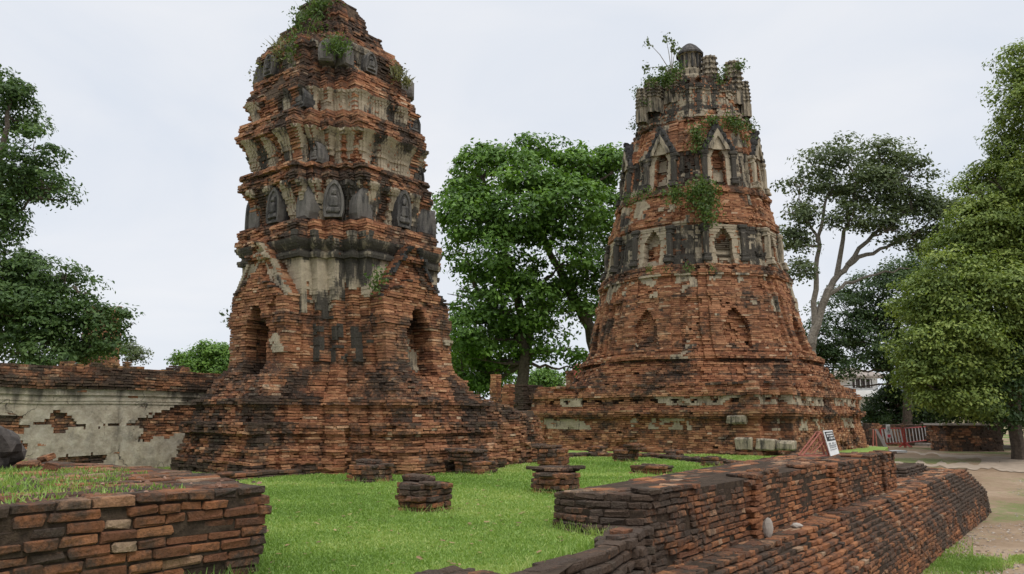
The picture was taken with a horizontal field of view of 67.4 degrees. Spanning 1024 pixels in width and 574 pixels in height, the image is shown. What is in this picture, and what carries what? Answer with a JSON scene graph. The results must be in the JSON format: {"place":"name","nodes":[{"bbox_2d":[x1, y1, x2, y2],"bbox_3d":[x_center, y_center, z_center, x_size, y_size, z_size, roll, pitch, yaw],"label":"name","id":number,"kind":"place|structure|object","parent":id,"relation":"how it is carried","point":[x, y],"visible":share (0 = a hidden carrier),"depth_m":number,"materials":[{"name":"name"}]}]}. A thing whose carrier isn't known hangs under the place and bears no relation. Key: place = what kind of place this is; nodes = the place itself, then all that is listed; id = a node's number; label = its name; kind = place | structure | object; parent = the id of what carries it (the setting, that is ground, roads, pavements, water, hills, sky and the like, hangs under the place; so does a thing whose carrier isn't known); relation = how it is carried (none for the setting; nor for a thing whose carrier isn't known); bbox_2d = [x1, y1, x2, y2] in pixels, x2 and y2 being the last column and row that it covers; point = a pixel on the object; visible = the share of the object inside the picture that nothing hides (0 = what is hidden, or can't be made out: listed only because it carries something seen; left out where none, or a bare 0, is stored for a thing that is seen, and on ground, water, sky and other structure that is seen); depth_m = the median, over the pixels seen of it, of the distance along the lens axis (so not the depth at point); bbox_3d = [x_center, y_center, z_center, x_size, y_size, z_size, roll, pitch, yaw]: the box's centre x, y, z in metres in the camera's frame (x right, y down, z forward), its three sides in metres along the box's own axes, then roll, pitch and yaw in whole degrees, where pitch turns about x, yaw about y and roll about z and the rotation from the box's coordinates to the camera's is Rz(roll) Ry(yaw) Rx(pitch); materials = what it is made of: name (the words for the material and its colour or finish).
{"place":"outdoors","nodes":[
{"label":"outdoors","id":0,"kind":"place"},
{"bbox_2d":[0,459,184,503],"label":"terrace grass","id":1,"kind":"structure","parent":0,"point":[7,480],"depth_m":5.37,"materials":[{"name":"green plant"}]},
{"bbox_2d":[80,306,121,364],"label":"distant prang","id":2,"kind":"structure","parent":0,"point":[114,360],"depth_m":54.59,"materials":[{"name":"brick"}]},
{"bbox_2d":[0,0,1023,398],"label":"sky","id":3,"kind":"structure","parent":0,"point":[149,97],"materials":[{"name":"white"}]},
{"bbox_2d":[154,446,887,573],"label":"lawn","id":4,"kind":"structure","parent":0,"point":[868,449],"depth_m":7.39,"materials":[{"name":"green plant"}]},
{"bbox_2d":[59,361,122,368],"bbox_3d":[-18.557,4.979,33.635,1.133,3.508,2.436,-8,-12,38],"label":"ruin row","id":5,"kind":"object","parent":4,"relation":"on","point":[109,364],"visible":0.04,"depth_m":33.67,"materials":[{"name":"brick"}]},
{"bbox_2d":[0,363,220,467],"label":"plastered wall","id":6,"kind":"structure","parent":4,"relation":"on","point":[106,415],"depth_m":15.07,"materials":[{"name":"paint"}]},
{"bbox_2d":[0,458,271,573],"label":"brick terrace","id":7,"kind":"structure","parent":4,"relation":"on","point":[203,526],"depth_m":4.70,"materials":[{"name":"brick"}]},
{"bbox_2d":[0,426,26,468],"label":"boulder","id":8,"kind":"object","parent":7,"relation":"on","point":[13,450],"visible":0.94,"depth_m":7.04,"materials":[{"name":"grey stone"}]},
{"bbox_2d":[15,460,41,469],"bbox_3d":[-4.441,1.634,7.054,0.194,0.069,0.131,-1,-3,-12],"label":"loose brick","id":9,"kind":"object","parent":7,"relation":"on","point":[31,463],"visible":0.74,"depth_m":7.01,"materials":[{"name":"brick"}]},
{"bbox_2d":[37,453,55,462],"bbox_3d":[-4.546,1.670,7.494,0.192,0.069,0.118,-15,2,26],"label":"loose brick","id":10,"kind":"object","parent":7,"relation":"on","point":[47,457],"visible":0.86,"depth_m":7.45,"materials":[{"name":"brick"}]},
{"bbox_2d":[42,462,60,470],"bbox_3d":[-4.008,1.566,6.677,0.141,0.089,0.109,7,-12,-34],"label":"loose brick","id":11,"kind":"object","parent":7,"relation":"on","point":[52,466],"visible":0.76,"depth_m":6.64,"materials":[{"name":"brick"}]},
{"bbox_2d":[0,473,261,499],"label":"terrace crumbs","id":12,"kind":"object","parent":7,"relation":"on","point":[147,481],"visible":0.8,"depth_m":5.27,"materials":[{"name":"brick"}]},
{"bbox_2d":[122,361,190,371],"bbox_3d":[-16.767,5.315,35.614,1.196,3.504,3.281,-7,-12,38],"label":"ruin row","id":13,"kind":"object","parent":4,"relation":"on","point":[126,365],"visible":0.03,"depth_m":36.26,"materials":[{"name":"brick"}]},
{"bbox_2d":[196,469,323,479],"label":"brick kerb","id":14,"kind":"structure","parent":4,"relation":"on","point":[242,475],"depth_m":13.29,"materials":[{"name":"brick"}]},
{"bbox_2d":[170,0,506,474],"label":"ruined prang","id":15,"kind":"structure","parent":4,"relation":"on","point":[335,366],"depth_m":15.72,"materials":[{"name":"brick"}]},
{"bbox_2d":[219,306,231,327],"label":"creeper","id":16,"kind":"object","parent":15,"relation":"attached to","point":[221,314],"visible":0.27,"depth_m":16.93,"materials":[{"name":"green plant"}]},
{"bbox_2d":[245,33,298,86],"bbox_3d":[-5.324,-5.276,17.432,1.019,1.438,1.866,8,-13,-40],"label":"bush","id":17,"kind":"object","parent":15,"relation":"on","point":[280,43],"visible":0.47,"depth_m":17.20,"materials":[{"name":"green plant"}]},
{"bbox_2d":[278,0,344,66],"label":"bush","id":18,"kind":"object","parent":15,"relation":"on","point":[318,4],"visible":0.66,"depth_m":17.40,"materials":[{"name":"green plant"}]},
{"bbox_2d":[320,31,353,61],"bbox_3d":[-3.757,-5.193,16.535,0.780,0.842,0.639,0,-10,0],"label":"bush","id":19,"kind":"object","parent":15,"relation":"on","point":[337,45],"visible":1,"depth_m":16.46,"materials":[{"name":"green plant"}]},
{"bbox_2d":[364,263,390,298],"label":"creeper","id":20,"kind":"object","parent":15,"relation":"attached to","point":[376,277],"visible":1,"depth_m":15.24,"materials":[{"name":"green plant"}]},
{"bbox_2d":[389,59,414,89],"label":"bush","id":21,"kind":"object","parent":15,"relation":"on","point":[405,80],"visible":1,"depth_m":17.71,"materials":[{"name":"green plant"}]},
{"bbox_2d":[345,458,394,482],"bbox_3d":[-2.353,3.043,12.654,0.709,0.396,0.581,-7,-12,36],"label":"brick stub","id":22,"kind":"object","parent":4,"relation":"on","point":[370,470],"visible":0.97,"depth_m":12.52,"materials":[{"name":"brick"}]},
{"bbox_2d":[395,473,452,512],"bbox_3d":[-1.023,2.377,8.814,0.627,0.429,0.594,-8,-12,38],"label":"brick stub","id":23,"kind":"object","parent":4,"relation":"on","point":[415,491],"visible":0.92,"depth_m":8.63,"materials":[{"name":"brick"}]},
{"bbox_2d":[414,565,500,573],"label":"rounded brick stub","id":24,"kind":"object","parent":4,"relation":"on","point":[453,569],"visible":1,"depth_m":4.96,"materials":[{"name":"brick"}]},
{"bbox_2d":[444,448,497,474],"bbox_3d":[-0.771,3.293,14.475,0.838,0.509,0.648,-7,-12,37],"label":"brick stub","id":25,"kind":"object","parent":4,"relation":"on","point":[473,460],"visible":0.94,"depth_m":14.29,"materials":[{"name":"brick"}]},
{"bbox_2d":[489,374,501,404],"bbox_3d":[-0.552,4.161,25.671,0.347,2.467,0.343,-7,-12,37],"label":"brick post","id":26,"kind":"object","parent":4,"relation":"on","point":[495,389],"visible":0.41,"depth_m":25.70,"materials":[{"name":"brick"}]},
{"bbox_2d":[459,378,545,465],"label":"ruined buttress","id":27,"kind":"structure","parent":4,"relation":"on","point":[517,435],"depth_m":17.27,"materials":[{"name":"brick"}]},
{"bbox_2d":[501,384,514,406],"bbox_3d":[-0.150,4.465,26.632,0.434,2.184,0.410,-8,-12,39],"label":"brick ruin","id":28,"kind":"object","parent":4,"relation":"on","point":[508,395],"visible":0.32,"depth_m":26.61,"materials":[{"name":"brick"}]},
{"bbox_2d":[499,384,542,410],"bbox_3d":[0.307,4.921,29.575,1.421,2.269,1.390,-7,-12,36],"label":"brick ruin","id":29,"kind":"object","parent":4,"relation":"on","point":[522,400],"visible":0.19,"depth_m":28.98,"materials":[{"name":"brick"}]},
{"bbox_2d":[526,465,585,493],"bbox_3d":[0.577,2.733,10.882,0.750,0.418,0.665,-8,-12,39],"label":"brick stub","id":30,"kind":"object","parent":4,"relation":"on","point":[554,477],"visible":0.84,"depth_m":10.67,"materials":[{"name":"brick"}]},
{"bbox_2d":[531,443,569,465],"bbox_3d":[0.746,3.429,15.409,0.776,0.552,0.581,-7,-12,35],"label":"brick stub","id":31,"kind":"object","parent":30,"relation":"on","point":[555,455],"visible":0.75,"depth_m":15.19,"materials":[{"name":"brick"}]},
{"bbox_2d":[565,371,574,386],"bbox_3d":[2.479,5.061,32.621,0.358,3.005,0.361,-8,-12,40],"label":"brick post","id":32,"kind":"object","parent":4,"relation":"on","point":[569,377],"visible":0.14,"depth_m":32.74,"materials":[{"name":"brick"}]},
{"bbox_2d":[587,446,607,452],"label":"brick stub","id":33,"kind":"object","parent":4,"relation":"on","point":[596,449],"visible":0.52,"depth_m":21.06,"materials":[{"name":"brick"}]},
{"bbox_2d":[612,443,646,461],"bbox_3d":[2.767,3.935,18.176,0.732,0.476,0.556,-7,-12,37],"label":"brick stub","id":34,"kind":"object","parent":4,"relation":"on","point":[629,452],"visible":0.88,"depth_m":18.01,"materials":[{"name":"brick"}]},
{"bbox_2d":[630,463,673,474],"bbox_3d":[2.619,3.429,14.394,0.657,0.216,0.640,-7,-12,38],"label":"brick stub","id":35,"kind":"object","parent":4,"relation":"on","point":[645,467],"visible":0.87,"depth_m":14.21,"materials":[{"name":"brick"}]},
{"bbox_2d":[569,451,741,463],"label":"brick kerb","id":36,"kind":"structure","parent":4,"relation":"on","point":[670,456],"depth_m":19.32,"materials":[{"name":"brick"}]},
{"bbox_2d":[665,449,683,455],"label":"brick stub","id":37,"kind":"object","parent":4,"relation":"on","point":[678,452],"visible":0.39,"depth_m":19.25,"materials":[{"name":"brick"}]},
{"bbox_2d":[700,456,722,465],"bbox_3d":[4.294,3.765,16.518,0.394,0.260,0.382,-8,-12,38],"label":"brick stub","id":38,"kind":"object","parent":4,"relation":"on","point":[717,460],"visible":0.77,"depth_m":16.41,"materials":[{"name":"brick"}]},
{"bbox_2d":[651,463,991,573],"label":"stepped plinth","id":39,"kind":"structure","parent":4,"relation":"on","point":[920,518],"depth_m":11.63,"materials":[{"name":"brick"}]},
{"bbox_2d":[509,525,656,573],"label":"brick curb","id":40,"kind":"structure","parent":39,"relation":"on","point":[622,550],"depth_m":5.92,"materials":[{"name":"brick"}]},
{"bbox_2d":[553,450,896,570],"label":"brick wall","id":41,"kind":"structure","parent":39,"relation":"on","point":[685,515],"depth_m":8.66,"materials":[{"name":"brick"}]},
{"bbox_2d":[798,430,838,456],"bbox_3d":[4.997,2.537,12.465,0.652,0.418,0.256,0,-10,0],"label":"frame sign","id":42,"kind":"object","parent":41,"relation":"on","point":[832,449],"visible":1,"depth_m":12.43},
{"bbox_2d":[762,517,773,537],"bbox_3d":[3.005,2.835,9.014,0.124,0.251,0.087,0,-10,0],"label":"stone","id":43,"kind":"object","parent":39,"relation":"on","point":[767,527],"visible":0.98,"depth_m":8.99,"materials":[{"name":"grey stone"}]},
{"bbox_2d":[790,523,802,527],"bbox_3d":[3.607,3.022,9.718,0.153,0.076,0.093,0,-10,0],"label":"stone","id":44,"kind":"object","parent":39,"relation":"on","point":[796,525],"visible":1,"depth_m":9.69,"materials":[{"name":"white stone"}]},
{"bbox_2d":[527,43,868,455],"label":"octagonal tower","id":45,"kind":"structure","parent":0,"point":[726,359],"depth_m":24.52,"materials":[{"name":"brick"}]},
{"bbox_2d":[619,185,658,210],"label":"creeper","id":46,"kind":"object","parent":45,"relation":"attached to","point":[626,199],"visible":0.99,"depth_m":25.79,"materials":[{"name":"green plant"}]},
{"bbox_2d":[626,84,652,134],"bbox_3d":[4.627,-6.492,27.474,0.714,1.916,1.369,5,-11,-26],"label":"creeper","id":47,"kind":"object","parent":45,"relation":"attached to","point":[634,124],"visible":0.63,"depth_m":27.69,"materials":[{"name":"green plant"}]},
{"bbox_2d":[642,32,681,73],"bbox_3d":[5.235,-8.174,26.821,1.492,1.624,0.519,0,-10,0],"label":"sapling","id":48,"kind":"object","parent":45,"relation":"on","point":[673,50],"visible":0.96,"depth_m":26.81,"materials":[{"name":"green plant"}]},
{"bbox_2d":[641,57,686,92],"bbox_3d":[5.319,-7.396,26.690,1.736,1.236,0.990,0,-10,0],"label":"bush","id":49,"kind":"object","parent":45,"relation":"on","point":[664,78],"visible":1,"depth_m":26.57,"materials":[{"name":"green plant"}]},
{"bbox_2d":[645,261,719,275],"bbox_3d":[5.287,-0.537,23.841,2.429,0.536,0.638,-1,-10,8],"label":"creeper","id":50,"kind":"object","parent":45,"relation":"attached to","point":[686,270],"visible":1,"depth_m":23.83,"materials":[{"name":"green plant"}]},
{"bbox_2d":[655,173,725,230],"bbox_3d":[5.699,-2.754,24.584,2.173,2.038,1.308,0,-10,0],"label":"bush","id":51,"kind":"object","parent":45,"relation":"on","point":[698,188],"visible":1,"depth_m":24.62,"materials":[{"name":"green plant"}]},
{"bbox_2d":[683,103,728,156],"bbox_3d":[6.479,-5.171,25.772,1.692,1.830,0.856,0,-10,0],"label":"creeper","id":52,"kind":"object","parent":45,"relation":"attached to","point":[697,135],"visible":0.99,"depth_m":25.67,"materials":[{"name":"green plant"}]},
{"bbox_2d":[711,58,749,84],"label":"creeper","id":53,"kind":"object","parent":45,"relation":"attached to","point":[737,66],"visible":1,"depth_m":26.80,"materials":[{"name":"green plant"}]},
{"bbox_2d":[719,108,760,146],"bbox_3d":[7.844,-5.423,26.247,1.937,1.344,0.823,7,-12,-37],"label":"creeper","id":54,"kind":"object","parent":45,"relation":"attached to","point":[732,121],"visible":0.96,"depth_m":26.13,"materials":[{"name":"green plant"}]},
{"bbox_2d":[834,368,885,420],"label":"white house","id":55,"kind":"structure","parent":0,"point":[863,392],"depth_m":77.37,"materials":[{"name":"paint"}]},
{"bbox_2d":[852,379,857,387],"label":"window","id":56,"kind":"structure","parent":55,"relation":"in","point":[854,382],"depth_m":77.37,"materials":[{"name":"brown wood"}]},
{"bbox_2d":[857,379,862,387],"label":"window","id":57,"kind":"structure","parent":55,"relation":"in","point":[859,381],"depth_m":77.37,"materials":[{"name":"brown wood"}]},
{"bbox_2d":[868,379,871,387],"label":"window","id":58,"kind":"structure","parent":55,"relation":"in","point":[870,380],"depth_m":77.37,"materials":[{"name":"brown wood"}]},
{"bbox_2d":[869,421,1023,573],"bbox_3d":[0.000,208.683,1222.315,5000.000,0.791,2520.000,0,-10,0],"label":"ground","id":59,"kind":"structure","parent":0,"point":[1006,505],"depth_m":22.96,"materials":[{"name":"green plant"}]},
{"bbox_2d":[0,63,143,365],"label":"spreading tree","id":60,"kind":"object","parent":59,"relation":"on","point":[31,315],"visible":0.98,"depth_m":41.97,"materials":[{"name":"green plant"}]},
{"bbox_2d":[120,342,153,365],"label":"distant tree","id":61,"kind":"object","parent":59,"relation":"on","point":[139,354],"visible":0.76,"depth_m":75.07,"materials":[{"name":"green plant"}]},
{"bbox_2d":[164,338,231,373],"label":"distant tree","id":62,"kind":"object","parent":59,"relation":"on","point":[203,357],"visible":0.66,"depth_m":60.46,"materials":[{"name":"green plant"}]},
{"bbox_2d":[450,355,517,396],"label":"distant tree","id":63,"kind":"object","parent":59,"relation":"on","point":[507,379],"visible":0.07,"depth_m":60.78,"materials":[{"name":"green plant"}]},
{"bbox_2d":[431,131,623,398],"bbox_3d":[1.400,0.102,36.130,11.535,15.958,7.751,0,-10,0],"label":"broad tree","id":64,"kind":"object","parent":59,"relation":"on","point":[587,181],"visible":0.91,"depth_m":35.56,"materials":[{"name":"green plant"}]},
{"bbox_2d":[528,365,565,386],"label":"distant tree","id":65,"kind":"object","parent":59,"relation":"on","point":[543,376],"visible":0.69,"depth_m":56.69,"materials":[{"name":"green plant"}]},
{"bbox_2d":[769,130,969,352],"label":"slender tree","id":66,"kind":"object","parent":59,"relation":"on","point":[885,178],"visible":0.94,"depth_m":46.80,"materials":[{"name":"green plant"}]},
{"bbox_2d":[798,248,953,424],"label":"dark tree","id":67,"kind":"object","parent":59,"relation":"on","point":[854,342],"visible":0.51,"depth_m":59.45,"materials":[{"name":"green plant"}]},
{"bbox_2d":[869,429,889,450],"bbox_3d":[14.089,6.279,29.603,0.738,1.578,0.530,0,-10,0],"label":"bare frame","id":68,"kind":"object","parent":59,"relation":"on","point":[877,437],"visible":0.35,"depth_m":29.46,"materials":[{"name":"red metal"}]},
{"bbox_2d":[880,428,909,447],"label":"barrier fence","id":69,"kind":"object","parent":59,"relation":"on","point":[901,434],"visible":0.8,"depth_m":44.96,"materials":[{"name":"metal"}]},
{"bbox_2d":[886,424,890,437],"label":"fence notice","id":70,"kind":"object","parent":69,"relation":"attached to","point":[888,432],"visible":1,"depth_m":44.46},
{"bbox_2d":[862,423,930,445],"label":"barrier fence","id":71,"kind":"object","parent":59,"relation":"on","point":[867,427],"depth_m":48.38,"materials":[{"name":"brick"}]},
{"bbox_2d":[890,450,906,452],"bbox_3d":[19.095,8.153,38.062,0.760,0.100,0.500,2,-10,-11],"label":"fallen board","id":72,"kind":"object","parent":59,"relation":"on","point":[901,451],"visible":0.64,"depth_m":37.88,"materials":[{"name":"grey wood"}]},
{"bbox_2d":[859,379,953,425],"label":"dark hedge","id":73,"kind":"object","parent":59,"relation":"on","point":[877,405],"visible":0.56,"depth_m":60.71,"materials":[{"name":"green plant"}]},
{"bbox_2d":[899,426,926,447],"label":"barrier fence","id":74,"kind":"object","parent":59,"relation":"on","point":[905,439],"visible":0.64,"depth_m":46.50,"materials":[{"name":"metal"}]},
{"bbox_2d":[874,37,1023,459],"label":"weeping tree","id":75,"kind":"object","parent":59,"relation":"on","point":[967,325],"visible":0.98,"depth_m":34.06,"materials":[{"name":"green plant"}]},
{"bbox_2d":[900,337,1023,439],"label":"shade tree","id":76,"kind":"object","parent":59,"relation":"on","point":[1018,419],"visible":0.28,"depth_m":33.01,"materials":[{"name":"green plant"}]},
{"bbox_2d":[914,443,1010,448],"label":"path kerb","id":77,"kind":"structure","parent":59,"relation":"on","point":[929,444],"depth_m":47.55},
{"bbox_2d":[924,423,1003,450],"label":"ruin wall","id":78,"kind":"structure","parent":59,"relation":"on","point":[961,437],"depth_m":40.52,"materials":[{"name":"brick"}]},
{"bbox_2d":[923,537,1023,573],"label":"ground grass","id":79,"kind":"structure","parent":59,"relation":"on","point":[967,564],"depth_m":13.34,"materials":[{"name":"green plant"}]},
{"bbox_2d":[941,517,1023,573],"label":"fallen leaves","id":80,"kind":"object","parent":59,"relation":"on","point":[991,552],"visible":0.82,"depth_m":14.65,"materials":[{"name":"brown plant"}]},
{"bbox_2d":[895,451,1023,471],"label":"path","id":81,"kind":"structure","parent":0,"point":[1009,464],"depth_m":32.40,"materials":[{"name":"beige concrete"}]}
]}

